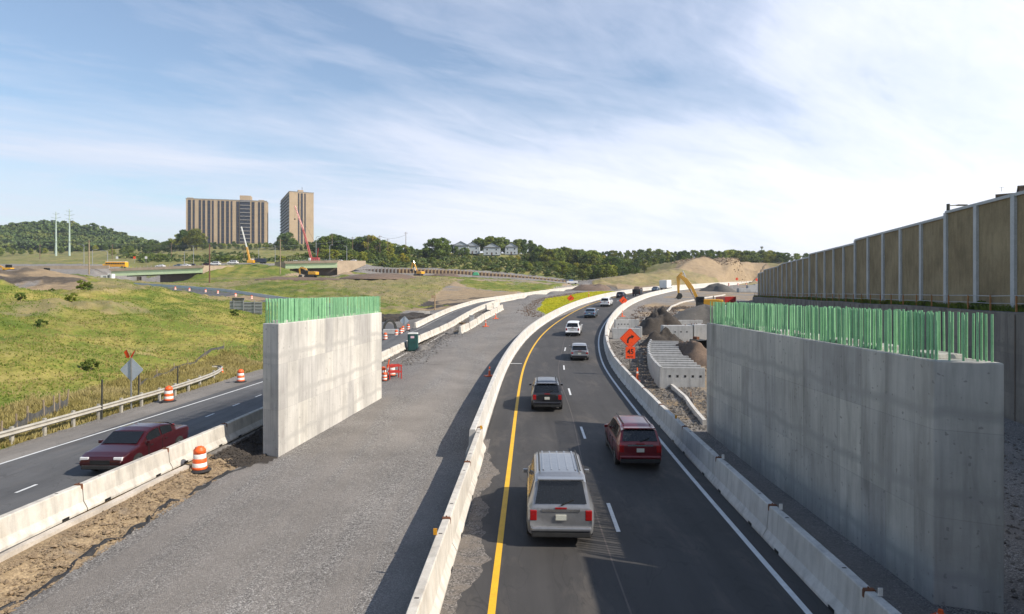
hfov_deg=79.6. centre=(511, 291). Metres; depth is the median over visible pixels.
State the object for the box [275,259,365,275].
road bridge
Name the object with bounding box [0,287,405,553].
road
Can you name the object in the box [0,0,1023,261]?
sky
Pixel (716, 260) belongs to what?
heap clods
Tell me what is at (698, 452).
jersey barrier
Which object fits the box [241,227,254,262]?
mobile crane
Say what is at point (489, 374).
channelizer cone
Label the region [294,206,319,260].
crawler crane
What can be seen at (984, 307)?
wall weeds
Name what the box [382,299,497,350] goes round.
slip road
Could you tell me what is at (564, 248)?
broadleaf tree
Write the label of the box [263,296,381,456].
bridge pier
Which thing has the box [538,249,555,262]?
broadleaf tree
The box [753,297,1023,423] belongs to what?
retaining wall
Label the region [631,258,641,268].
broadleaf tree
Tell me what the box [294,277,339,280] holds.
soil heap
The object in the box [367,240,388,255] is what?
broadleaf tree
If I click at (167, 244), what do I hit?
broadleaf tree
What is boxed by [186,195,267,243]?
apartment tower
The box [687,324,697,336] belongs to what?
precast block
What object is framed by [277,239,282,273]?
utility pole
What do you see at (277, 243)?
broadleaf tree
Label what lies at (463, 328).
jersey barrier
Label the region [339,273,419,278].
soil heap
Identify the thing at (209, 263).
utility pole
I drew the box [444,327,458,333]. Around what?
stone heap
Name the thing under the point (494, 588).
yellow road line
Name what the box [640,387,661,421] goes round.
jersey barrier
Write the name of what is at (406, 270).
lagging wall
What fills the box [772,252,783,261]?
broadleaf tree
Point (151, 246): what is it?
power line
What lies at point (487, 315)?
jersey barrier
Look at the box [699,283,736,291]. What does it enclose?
stone heap
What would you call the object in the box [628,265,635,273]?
broadleaf tree
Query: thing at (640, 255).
broadleaf tree
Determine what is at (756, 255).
poplar tree
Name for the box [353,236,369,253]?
broadleaf tree
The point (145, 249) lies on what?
broadleaf tree
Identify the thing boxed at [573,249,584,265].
broadleaf tree
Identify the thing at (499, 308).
jersey barrier
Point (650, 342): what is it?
precast wall unit
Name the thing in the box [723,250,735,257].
broadleaf tree
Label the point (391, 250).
broadleaf tree
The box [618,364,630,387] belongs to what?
jersey barrier
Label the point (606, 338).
jersey barrier
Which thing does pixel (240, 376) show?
traffic drum
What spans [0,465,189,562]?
concrete curb
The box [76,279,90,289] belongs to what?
shrub
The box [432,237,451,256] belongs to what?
broadleaf tree
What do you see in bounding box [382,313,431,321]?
pit rubble
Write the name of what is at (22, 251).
broadleaf tree
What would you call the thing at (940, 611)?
channelizer cone
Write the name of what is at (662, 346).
precast wall unit
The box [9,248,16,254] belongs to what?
broadleaf tree
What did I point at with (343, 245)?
broadleaf tree
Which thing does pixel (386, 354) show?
jersey barrier
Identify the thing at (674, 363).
precast wall unit
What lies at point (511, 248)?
house
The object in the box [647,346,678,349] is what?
precast wall unit
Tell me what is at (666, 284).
box truck
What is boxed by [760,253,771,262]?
broadleaf tree
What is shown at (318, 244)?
broadleaf tree
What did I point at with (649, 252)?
broadleaf tree
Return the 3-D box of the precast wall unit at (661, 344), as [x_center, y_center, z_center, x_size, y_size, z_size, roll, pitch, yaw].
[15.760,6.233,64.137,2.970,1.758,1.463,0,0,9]
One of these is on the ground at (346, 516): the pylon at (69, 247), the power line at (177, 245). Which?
the pylon at (69, 247)
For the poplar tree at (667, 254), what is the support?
on the ground at (346, 516)
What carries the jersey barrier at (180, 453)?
on the road at (53, 470)
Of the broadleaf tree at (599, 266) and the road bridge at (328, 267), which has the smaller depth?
the road bridge at (328, 267)
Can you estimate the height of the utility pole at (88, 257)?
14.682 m
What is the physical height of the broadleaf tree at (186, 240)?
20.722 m
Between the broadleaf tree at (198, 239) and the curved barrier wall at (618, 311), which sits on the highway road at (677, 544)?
the curved barrier wall at (618, 311)
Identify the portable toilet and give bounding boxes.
[407,330,417,351]
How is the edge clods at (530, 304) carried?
on the ground at (346, 516)
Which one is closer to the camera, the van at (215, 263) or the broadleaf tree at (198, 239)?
the van at (215, 263)
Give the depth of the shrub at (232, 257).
381.77 m
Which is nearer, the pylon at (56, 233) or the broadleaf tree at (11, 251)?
the pylon at (56, 233)
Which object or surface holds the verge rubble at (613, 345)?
on the ground at (346, 516)
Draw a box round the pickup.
[566,280,577,283]
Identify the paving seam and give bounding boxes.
[558,308,631,613]
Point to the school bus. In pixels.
(118, 264)
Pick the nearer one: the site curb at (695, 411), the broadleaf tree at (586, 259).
the site curb at (695, 411)
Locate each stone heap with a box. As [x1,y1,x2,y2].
[382,358,406,367]
[414,344,433,351]
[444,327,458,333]
[673,304,742,324]
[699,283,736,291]
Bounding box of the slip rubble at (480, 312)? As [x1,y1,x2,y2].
[382,309,491,365]
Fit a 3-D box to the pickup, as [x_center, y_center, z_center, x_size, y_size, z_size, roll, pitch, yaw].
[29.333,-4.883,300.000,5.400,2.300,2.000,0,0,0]
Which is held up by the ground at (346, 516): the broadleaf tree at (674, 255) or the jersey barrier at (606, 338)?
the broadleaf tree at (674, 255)
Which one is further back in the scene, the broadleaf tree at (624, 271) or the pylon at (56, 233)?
the pylon at (56, 233)
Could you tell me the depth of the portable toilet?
71.90 m
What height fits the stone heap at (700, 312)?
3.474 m
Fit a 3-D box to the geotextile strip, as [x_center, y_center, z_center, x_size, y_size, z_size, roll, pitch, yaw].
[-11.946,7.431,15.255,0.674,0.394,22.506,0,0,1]
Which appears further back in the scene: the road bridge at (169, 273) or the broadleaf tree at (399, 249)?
the broadleaf tree at (399, 249)
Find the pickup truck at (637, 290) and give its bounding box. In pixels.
[632,286,642,295]
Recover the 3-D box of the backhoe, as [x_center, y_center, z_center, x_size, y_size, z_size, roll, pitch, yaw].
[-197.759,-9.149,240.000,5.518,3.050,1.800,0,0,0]
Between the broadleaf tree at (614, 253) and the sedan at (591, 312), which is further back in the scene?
the broadleaf tree at (614, 253)
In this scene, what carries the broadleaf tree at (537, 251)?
on the ground at (346, 516)
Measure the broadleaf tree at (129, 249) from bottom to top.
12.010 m
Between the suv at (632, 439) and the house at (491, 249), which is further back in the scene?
the house at (491, 249)
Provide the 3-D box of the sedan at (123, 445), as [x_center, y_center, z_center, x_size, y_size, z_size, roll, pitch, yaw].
[-15.749,6.357,25.935,2.120,1.465,4.830,0,0,1]
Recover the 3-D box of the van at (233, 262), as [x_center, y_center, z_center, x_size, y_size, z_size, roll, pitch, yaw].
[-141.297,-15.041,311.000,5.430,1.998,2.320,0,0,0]
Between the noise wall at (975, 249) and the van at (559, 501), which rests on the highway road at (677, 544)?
the van at (559, 501)
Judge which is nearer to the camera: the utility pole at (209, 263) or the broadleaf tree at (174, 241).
the utility pole at (209, 263)
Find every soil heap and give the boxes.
[255,277,317,279]
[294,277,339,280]
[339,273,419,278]
[382,314,400,318]
[399,312,430,318]
[425,273,460,276]
[568,284,610,290]
[639,327,683,346]
[640,306,681,334]
[675,340,706,365]
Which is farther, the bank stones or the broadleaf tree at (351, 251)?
the broadleaf tree at (351, 251)
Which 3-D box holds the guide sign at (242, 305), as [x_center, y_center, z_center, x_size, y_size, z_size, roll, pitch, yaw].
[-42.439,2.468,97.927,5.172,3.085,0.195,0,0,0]
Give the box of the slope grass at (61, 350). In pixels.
[0,279,277,447]
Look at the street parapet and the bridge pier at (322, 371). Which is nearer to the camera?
the bridge pier at (322, 371)
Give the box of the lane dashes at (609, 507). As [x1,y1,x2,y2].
[563,300,620,531]
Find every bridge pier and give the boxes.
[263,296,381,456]
[707,301,1003,613]
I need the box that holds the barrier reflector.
[878,588,882,595]
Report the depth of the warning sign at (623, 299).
118.00 m
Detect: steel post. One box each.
[101,379,102,418]
[138,374,139,394]
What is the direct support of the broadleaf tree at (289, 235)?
on the ground at (346, 516)
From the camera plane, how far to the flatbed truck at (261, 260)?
316.80 m
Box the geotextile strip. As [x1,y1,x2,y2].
[0,466,246,610]
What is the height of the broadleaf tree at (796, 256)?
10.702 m
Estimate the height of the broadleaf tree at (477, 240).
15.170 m
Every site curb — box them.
[642,294,724,320]
[670,384,705,424]
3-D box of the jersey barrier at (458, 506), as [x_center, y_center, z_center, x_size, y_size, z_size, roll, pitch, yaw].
[-1.794,6.960,20.585,0.625,1.070,5.815,0,0,2]
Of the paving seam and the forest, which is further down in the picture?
the paving seam
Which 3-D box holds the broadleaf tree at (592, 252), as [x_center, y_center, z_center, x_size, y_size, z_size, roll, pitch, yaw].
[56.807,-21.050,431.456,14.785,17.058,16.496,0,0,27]
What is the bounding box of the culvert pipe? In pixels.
[383,320,396,328]
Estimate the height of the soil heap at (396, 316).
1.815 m
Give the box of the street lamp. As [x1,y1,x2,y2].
[946,204,967,210]
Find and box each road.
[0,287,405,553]
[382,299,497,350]
[455,290,833,613]
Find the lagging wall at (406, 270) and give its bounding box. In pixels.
[363,268,565,281]
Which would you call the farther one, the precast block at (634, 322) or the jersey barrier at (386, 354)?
the precast block at (634, 322)
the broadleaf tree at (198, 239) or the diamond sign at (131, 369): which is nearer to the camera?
the diamond sign at (131, 369)
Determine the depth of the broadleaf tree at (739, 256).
513.70 m
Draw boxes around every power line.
[7,241,273,249]
[12,236,365,247]
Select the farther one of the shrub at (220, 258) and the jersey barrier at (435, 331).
the shrub at (220, 258)
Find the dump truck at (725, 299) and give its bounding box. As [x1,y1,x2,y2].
[716,296,735,304]
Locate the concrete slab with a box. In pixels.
[383,329,398,333]
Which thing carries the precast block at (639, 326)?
on the ground at (346, 516)
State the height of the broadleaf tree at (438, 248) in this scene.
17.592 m
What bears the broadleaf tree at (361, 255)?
on the ground at (346, 516)
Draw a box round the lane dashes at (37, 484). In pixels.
[15,395,259,492]
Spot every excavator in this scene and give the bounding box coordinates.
[298,266,318,276]
[410,261,424,275]
[676,271,722,306]
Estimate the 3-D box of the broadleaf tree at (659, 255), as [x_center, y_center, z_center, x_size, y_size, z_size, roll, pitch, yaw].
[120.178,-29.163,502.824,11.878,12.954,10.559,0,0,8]
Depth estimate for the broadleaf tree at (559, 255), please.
430.60 m
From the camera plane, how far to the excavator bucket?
66.08 m
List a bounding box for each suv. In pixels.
[529,375,562,408]
[565,321,582,335]
[604,413,661,464]
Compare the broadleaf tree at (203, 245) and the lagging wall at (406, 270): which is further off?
the broadleaf tree at (203, 245)
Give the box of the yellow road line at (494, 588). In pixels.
[487,290,651,613]
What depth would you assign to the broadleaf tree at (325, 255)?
399.73 m
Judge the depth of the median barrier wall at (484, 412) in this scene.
58.36 m
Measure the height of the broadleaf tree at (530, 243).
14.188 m
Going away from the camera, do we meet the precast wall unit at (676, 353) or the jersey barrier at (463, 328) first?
the precast wall unit at (676, 353)
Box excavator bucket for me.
[689,336,706,347]
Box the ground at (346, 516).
[0,230,1023,613]
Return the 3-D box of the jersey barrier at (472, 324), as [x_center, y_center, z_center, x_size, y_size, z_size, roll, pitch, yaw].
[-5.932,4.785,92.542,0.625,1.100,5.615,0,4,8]
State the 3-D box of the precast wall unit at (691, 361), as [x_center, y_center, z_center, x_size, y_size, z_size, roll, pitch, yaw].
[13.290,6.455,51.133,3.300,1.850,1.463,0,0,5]
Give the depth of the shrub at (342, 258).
380.71 m
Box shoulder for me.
[0,373,262,462]
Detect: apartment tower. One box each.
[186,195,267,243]
[280,190,313,243]
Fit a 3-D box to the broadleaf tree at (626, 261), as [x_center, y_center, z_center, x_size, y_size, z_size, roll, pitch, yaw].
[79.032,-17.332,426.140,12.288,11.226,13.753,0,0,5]
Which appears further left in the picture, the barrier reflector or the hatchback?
the hatchback
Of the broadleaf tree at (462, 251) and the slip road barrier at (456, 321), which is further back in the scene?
the broadleaf tree at (462, 251)
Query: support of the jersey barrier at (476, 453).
on the highway road at (677, 544)
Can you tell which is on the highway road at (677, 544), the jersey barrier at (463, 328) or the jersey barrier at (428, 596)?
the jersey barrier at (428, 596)
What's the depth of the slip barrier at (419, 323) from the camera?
137.77 m
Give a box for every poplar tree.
[369,253,375,260]
[664,250,670,259]
[752,252,762,262]
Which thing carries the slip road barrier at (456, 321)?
on the ground at (346, 516)
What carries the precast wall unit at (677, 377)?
on the ground at (346, 516)
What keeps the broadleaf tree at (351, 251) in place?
on the ground at (346, 516)
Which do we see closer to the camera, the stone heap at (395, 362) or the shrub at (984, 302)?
the shrub at (984, 302)
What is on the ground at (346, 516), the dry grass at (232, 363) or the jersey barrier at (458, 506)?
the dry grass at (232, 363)
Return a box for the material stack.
[737,285,757,291]
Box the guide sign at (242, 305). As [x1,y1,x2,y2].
[230,298,261,314]
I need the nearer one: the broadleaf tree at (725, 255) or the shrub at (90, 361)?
the shrub at (90, 361)
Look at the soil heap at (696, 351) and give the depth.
59.18 m
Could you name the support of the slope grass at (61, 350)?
on the ground at (346, 516)
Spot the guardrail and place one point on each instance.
(12, 431)
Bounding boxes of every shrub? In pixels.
[14,293,26,301]
[35,319,48,326]
[64,293,77,301]
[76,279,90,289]
[80,358,100,370]
[154,253,166,259]
[216,256,227,261]
[229,255,239,259]
[229,309,238,315]
[337,255,347,260]
[916,300,929,305]
[971,300,988,306]
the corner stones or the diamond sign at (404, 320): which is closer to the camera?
the corner stones
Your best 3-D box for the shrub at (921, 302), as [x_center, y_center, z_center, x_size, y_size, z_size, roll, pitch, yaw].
[30.839,0.904,45.999,1.093,0.674,1.068,0,0,31]
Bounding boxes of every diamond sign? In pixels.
[120,350,142,408]
[400,316,408,331]
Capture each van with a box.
[210,261,220,264]
[227,260,238,263]
[523,450,593,537]
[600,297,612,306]
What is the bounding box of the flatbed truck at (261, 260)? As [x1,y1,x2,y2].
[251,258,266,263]
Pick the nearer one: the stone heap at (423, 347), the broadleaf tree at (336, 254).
the stone heap at (423, 347)
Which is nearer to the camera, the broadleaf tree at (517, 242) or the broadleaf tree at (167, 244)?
the broadleaf tree at (517, 242)
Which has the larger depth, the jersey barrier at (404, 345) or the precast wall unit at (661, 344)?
the jersey barrier at (404, 345)
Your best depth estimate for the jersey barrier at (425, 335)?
81.99 m
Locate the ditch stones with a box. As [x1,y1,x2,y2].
[210,429,266,466]
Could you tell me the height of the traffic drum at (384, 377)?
0.710 m
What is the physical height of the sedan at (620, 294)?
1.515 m
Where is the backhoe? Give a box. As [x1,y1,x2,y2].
[0,265,13,269]
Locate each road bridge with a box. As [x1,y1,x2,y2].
[109,264,232,281]
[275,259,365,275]
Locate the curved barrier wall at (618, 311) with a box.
[603,282,749,342]
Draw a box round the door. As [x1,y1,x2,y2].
[409,334,415,349]
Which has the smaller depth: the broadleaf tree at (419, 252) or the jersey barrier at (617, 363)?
the jersey barrier at (617, 363)
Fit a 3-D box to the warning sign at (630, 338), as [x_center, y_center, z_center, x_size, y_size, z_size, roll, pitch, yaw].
[9.919,5.277,51.606,1.703,4.459,0.087,0,0,0]
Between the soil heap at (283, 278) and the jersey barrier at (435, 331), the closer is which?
the jersey barrier at (435, 331)
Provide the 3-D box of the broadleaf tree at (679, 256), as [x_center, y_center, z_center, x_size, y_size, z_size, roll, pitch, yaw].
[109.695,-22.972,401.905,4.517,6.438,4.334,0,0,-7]
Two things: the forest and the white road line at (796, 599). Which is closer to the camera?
the white road line at (796, 599)
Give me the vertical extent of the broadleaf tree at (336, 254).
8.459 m
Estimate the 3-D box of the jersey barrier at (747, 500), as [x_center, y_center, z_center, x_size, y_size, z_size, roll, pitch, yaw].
[8.016,6.958,21.408,0.625,1.070,5.365,0,0,2]
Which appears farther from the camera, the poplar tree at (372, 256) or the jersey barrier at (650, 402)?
the poplar tree at (372, 256)
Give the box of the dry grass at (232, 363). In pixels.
[0,283,385,447]
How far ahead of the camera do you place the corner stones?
19.08 m
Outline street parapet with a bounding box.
[0,265,109,268]
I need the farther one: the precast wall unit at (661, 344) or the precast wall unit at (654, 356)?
the precast wall unit at (661, 344)
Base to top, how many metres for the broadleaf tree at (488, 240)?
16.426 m
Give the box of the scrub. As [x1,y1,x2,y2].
[118,250,600,279]
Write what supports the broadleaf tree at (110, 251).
on the ground at (346, 516)
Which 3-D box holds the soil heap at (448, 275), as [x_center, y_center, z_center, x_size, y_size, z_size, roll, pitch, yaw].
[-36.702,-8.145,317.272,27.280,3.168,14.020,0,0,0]
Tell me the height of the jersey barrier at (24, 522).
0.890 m
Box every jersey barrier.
[0,483,86,551]
[81,447,171,509]
[166,423,229,468]
[226,407,262,440]
[382,348,391,360]
[391,344,401,355]
[400,340,407,350]
[406,515,456,613]
[420,331,431,340]
[430,327,440,336]
[440,323,448,332]
[444,460,474,550]
[458,322,469,333]
[465,426,485,486]
[469,318,477,329]
[477,314,484,324]
[483,311,491,319]
[485,305,493,309]
[490,307,497,315]
[497,304,503,312]
[604,335,608,349]
[605,341,610,357]
[607,349,614,366]
[611,356,621,375]
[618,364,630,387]
[627,374,643,402]
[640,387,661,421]
[656,404,685,446]
[679,425,718,481]
[711,456,773,537]
[763,503,867,613]
[862,586,900,613]
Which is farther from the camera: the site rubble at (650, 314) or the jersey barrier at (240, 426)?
the site rubble at (650, 314)
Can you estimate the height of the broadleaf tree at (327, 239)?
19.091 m
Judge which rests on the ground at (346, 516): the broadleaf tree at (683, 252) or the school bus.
the broadleaf tree at (683, 252)
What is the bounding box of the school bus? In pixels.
[103,262,127,267]
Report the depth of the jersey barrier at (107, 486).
21.93 m
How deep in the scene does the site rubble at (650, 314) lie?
110.54 m
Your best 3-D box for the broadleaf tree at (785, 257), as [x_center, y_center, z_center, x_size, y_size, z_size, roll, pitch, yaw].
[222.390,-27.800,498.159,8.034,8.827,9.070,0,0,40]
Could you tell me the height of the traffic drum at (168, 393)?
1.015 m
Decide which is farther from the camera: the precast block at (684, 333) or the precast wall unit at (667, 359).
the precast block at (684, 333)
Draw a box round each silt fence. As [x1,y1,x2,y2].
[0,389,69,439]
[140,346,223,384]
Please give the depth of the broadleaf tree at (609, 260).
407.63 m
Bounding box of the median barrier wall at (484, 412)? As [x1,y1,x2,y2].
[466,281,751,455]
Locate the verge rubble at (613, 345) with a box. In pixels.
[610,340,706,430]
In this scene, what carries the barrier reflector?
attached to the jersey barrier at (874, 602)
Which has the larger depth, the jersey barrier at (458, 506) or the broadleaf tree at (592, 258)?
the broadleaf tree at (592, 258)
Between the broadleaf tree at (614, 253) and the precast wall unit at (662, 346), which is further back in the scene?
the broadleaf tree at (614, 253)
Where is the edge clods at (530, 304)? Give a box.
[516,292,585,316]
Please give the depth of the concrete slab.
94.50 m
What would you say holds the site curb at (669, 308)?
on the ground at (346, 516)
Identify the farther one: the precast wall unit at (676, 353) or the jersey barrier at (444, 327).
the jersey barrier at (444, 327)
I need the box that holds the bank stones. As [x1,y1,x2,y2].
[0,454,240,613]
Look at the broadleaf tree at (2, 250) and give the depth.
619.13 m
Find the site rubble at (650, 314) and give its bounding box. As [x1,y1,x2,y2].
[631,302,886,375]
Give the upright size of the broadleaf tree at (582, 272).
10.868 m
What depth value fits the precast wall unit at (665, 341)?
66.63 m
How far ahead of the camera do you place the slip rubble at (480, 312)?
73.90 m
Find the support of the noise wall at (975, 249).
on the ground at (346, 516)
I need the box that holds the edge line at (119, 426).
[0,381,262,463]
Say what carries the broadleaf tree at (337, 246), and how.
on the ground at (346, 516)
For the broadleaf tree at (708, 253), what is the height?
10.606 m
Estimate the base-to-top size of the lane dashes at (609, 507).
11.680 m
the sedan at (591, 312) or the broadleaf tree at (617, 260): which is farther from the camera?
the broadleaf tree at (617, 260)
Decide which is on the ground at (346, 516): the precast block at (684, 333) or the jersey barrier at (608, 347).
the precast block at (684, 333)
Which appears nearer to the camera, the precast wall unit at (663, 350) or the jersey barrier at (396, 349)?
the precast wall unit at (663, 350)
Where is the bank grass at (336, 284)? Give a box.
[86,264,537,307]
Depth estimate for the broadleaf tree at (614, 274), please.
360.77 m
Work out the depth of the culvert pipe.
99.59 m
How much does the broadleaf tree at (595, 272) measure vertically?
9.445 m
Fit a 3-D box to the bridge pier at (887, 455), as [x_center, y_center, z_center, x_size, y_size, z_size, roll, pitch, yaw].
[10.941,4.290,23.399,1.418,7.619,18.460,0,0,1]
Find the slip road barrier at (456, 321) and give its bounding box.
[448,288,572,328]
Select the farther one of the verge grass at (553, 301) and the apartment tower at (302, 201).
the apartment tower at (302, 201)
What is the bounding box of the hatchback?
[569,343,589,359]
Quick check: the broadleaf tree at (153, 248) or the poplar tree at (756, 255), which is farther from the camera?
the broadleaf tree at (153, 248)
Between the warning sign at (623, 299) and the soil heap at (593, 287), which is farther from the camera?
the soil heap at (593, 287)
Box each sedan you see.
[79,422,187,469]
[584,308,597,317]
[616,292,625,297]
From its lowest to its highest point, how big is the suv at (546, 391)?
1.830 m
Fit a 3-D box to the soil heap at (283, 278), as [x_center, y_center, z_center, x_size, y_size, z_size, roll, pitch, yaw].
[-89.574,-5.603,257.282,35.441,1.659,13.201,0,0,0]
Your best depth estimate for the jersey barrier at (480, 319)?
97.97 m
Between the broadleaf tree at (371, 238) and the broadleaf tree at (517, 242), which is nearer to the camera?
the broadleaf tree at (371, 238)
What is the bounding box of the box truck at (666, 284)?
[659,280,671,289]
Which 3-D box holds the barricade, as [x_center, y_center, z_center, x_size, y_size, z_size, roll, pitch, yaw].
[-9.813,6.642,51.200,1.100,1.172,0.800,0,0,-29]
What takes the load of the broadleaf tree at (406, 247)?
on the ground at (346, 516)
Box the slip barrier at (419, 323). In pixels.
[413,286,576,327]
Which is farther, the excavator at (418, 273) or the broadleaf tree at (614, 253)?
the broadleaf tree at (614, 253)
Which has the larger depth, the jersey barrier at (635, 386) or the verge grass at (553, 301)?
the verge grass at (553, 301)
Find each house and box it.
[452,241,468,253]
[467,242,479,254]
[483,243,500,255]
[504,242,517,254]
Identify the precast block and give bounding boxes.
[612,327,639,338]
[614,319,630,327]
[631,319,638,327]
[635,325,641,336]
[661,324,692,341]
[679,319,702,324]
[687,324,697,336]
[696,323,706,339]
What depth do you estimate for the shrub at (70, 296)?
77.64 m
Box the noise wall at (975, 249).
[758,191,1023,307]
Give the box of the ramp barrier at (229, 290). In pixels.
[134,283,357,311]
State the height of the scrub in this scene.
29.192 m
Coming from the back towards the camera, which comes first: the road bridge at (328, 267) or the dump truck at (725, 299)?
the road bridge at (328, 267)
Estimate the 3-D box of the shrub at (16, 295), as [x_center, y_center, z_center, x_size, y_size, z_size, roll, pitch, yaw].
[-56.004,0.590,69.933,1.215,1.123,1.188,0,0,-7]
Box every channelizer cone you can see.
[484,367,492,376]
[932,608,943,613]
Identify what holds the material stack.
on the ground at (346, 516)
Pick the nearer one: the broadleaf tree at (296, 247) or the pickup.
the pickup
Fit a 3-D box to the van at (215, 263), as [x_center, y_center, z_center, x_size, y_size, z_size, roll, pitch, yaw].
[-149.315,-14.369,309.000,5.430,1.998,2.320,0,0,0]
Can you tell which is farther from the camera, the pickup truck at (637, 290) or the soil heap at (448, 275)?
the soil heap at (448, 275)
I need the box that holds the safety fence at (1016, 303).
[754,293,1023,311]
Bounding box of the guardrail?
[0,365,222,444]
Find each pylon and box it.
[51,213,60,255]
[64,209,74,255]
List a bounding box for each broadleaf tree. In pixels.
[0,248,5,255]
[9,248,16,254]
[17,249,26,253]
[36,247,42,253]
[108,249,115,254]
[120,245,135,253]
[141,243,151,252]
[149,242,157,251]
[159,241,175,251]
[168,234,181,250]
[176,229,188,250]
[181,232,199,250]
[185,228,207,249]
[200,239,208,249]
[274,237,282,249]
[281,232,297,249]
[292,240,300,249]
[310,240,317,253]
[315,236,329,253]
[319,235,337,253]
[320,249,330,258]
[328,249,341,259]
[329,235,348,252]
[332,238,353,252]
[339,250,346,257]
[345,249,357,257]
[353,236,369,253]
[357,251,367,260]
[361,235,378,252]
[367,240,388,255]
[385,241,394,254]
[394,246,403,256]
[397,253,404,260]
[400,245,410,256]
[417,249,424,257]
[423,238,445,257]
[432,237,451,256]
[453,246,458,254]
[457,247,469,256]
[472,237,481,251]
[478,239,483,252]
[482,236,493,251]
[492,237,507,253]
[513,239,520,253]
[520,239,528,254]
[527,240,533,251]
[530,243,537,250]
[530,247,545,262]
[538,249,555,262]
[550,248,565,260]
[554,261,571,272]
[559,246,570,262]
[566,249,585,265]
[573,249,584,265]
[573,263,592,280]
[581,250,602,262]
[582,256,600,264]
[584,255,601,264]
[587,265,598,277]
[597,265,608,277]
[598,264,615,277]
[601,256,615,264]
[607,250,617,256]
[609,265,617,276]
[611,257,624,266]
[613,263,621,275]
[621,259,632,269]
[621,267,629,275]
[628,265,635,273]
[629,250,636,258]
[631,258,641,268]
[633,251,645,259]
[638,259,649,272]
[644,248,652,259]
[651,258,658,265]
[652,249,665,258]
[669,252,676,259]
[677,252,682,259]
[681,250,686,256]
[690,250,699,257]
[699,250,712,257]
[709,249,715,258]
[719,251,728,257]
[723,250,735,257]
[731,250,748,261]
[743,250,758,262]
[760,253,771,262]
[763,250,776,262]
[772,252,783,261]
[781,252,790,261]
[790,253,801,260]
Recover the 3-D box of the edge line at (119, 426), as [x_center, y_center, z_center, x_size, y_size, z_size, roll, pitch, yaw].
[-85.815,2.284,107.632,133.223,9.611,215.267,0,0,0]
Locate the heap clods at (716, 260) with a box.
[672,256,745,280]
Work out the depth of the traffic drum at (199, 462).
24.89 m
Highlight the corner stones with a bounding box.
[1004,433,1023,599]
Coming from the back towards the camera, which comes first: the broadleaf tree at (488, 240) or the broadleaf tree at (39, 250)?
the broadleaf tree at (39, 250)
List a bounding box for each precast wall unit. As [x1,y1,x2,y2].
[647,344,678,347]
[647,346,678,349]
[647,348,679,351]
[647,350,681,363]
[648,343,675,345]
[648,352,682,355]
[648,353,688,368]
[649,341,677,344]
[649,355,690,371]
[650,339,678,342]
[650,357,693,375]
[652,359,696,378]
[654,362,700,382]
[656,364,704,388]
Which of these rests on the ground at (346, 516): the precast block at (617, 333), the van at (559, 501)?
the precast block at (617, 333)
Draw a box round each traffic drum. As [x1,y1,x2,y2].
[161,386,175,402]
[190,446,211,473]
[235,369,246,382]
[382,372,388,380]
[388,367,396,376]
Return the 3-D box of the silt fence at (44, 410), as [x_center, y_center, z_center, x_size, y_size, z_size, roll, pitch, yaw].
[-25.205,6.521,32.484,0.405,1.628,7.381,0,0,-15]
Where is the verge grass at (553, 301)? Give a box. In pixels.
[537,291,614,313]
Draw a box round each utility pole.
[88,240,89,274]
[209,244,209,282]
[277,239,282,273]
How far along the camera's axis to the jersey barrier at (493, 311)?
109.21 m
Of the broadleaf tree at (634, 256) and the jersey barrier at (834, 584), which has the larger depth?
the broadleaf tree at (634, 256)
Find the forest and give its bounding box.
[0,219,162,250]
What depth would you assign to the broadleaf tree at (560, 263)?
365.58 m
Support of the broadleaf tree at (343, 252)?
on the ground at (346, 516)
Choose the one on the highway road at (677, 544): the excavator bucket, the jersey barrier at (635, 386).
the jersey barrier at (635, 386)
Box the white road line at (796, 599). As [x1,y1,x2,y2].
[598,318,811,613]
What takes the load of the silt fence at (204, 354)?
on the ground at (346, 516)
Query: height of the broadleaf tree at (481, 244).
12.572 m
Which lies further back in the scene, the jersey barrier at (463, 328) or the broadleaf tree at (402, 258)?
the broadleaf tree at (402, 258)
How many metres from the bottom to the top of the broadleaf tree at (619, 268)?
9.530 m
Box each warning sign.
[619,296,626,303]
[620,329,639,371]
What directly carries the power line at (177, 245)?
attached to the utility pole at (88, 257)
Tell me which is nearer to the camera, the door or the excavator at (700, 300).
the door
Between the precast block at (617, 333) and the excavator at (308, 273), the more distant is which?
the excavator at (308, 273)
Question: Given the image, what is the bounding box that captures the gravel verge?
[440,439,499,613]
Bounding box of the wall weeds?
[753,295,1023,311]
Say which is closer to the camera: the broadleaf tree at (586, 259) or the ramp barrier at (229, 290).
the ramp barrier at (229, 290)
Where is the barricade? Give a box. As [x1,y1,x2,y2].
[387,364,401,379]

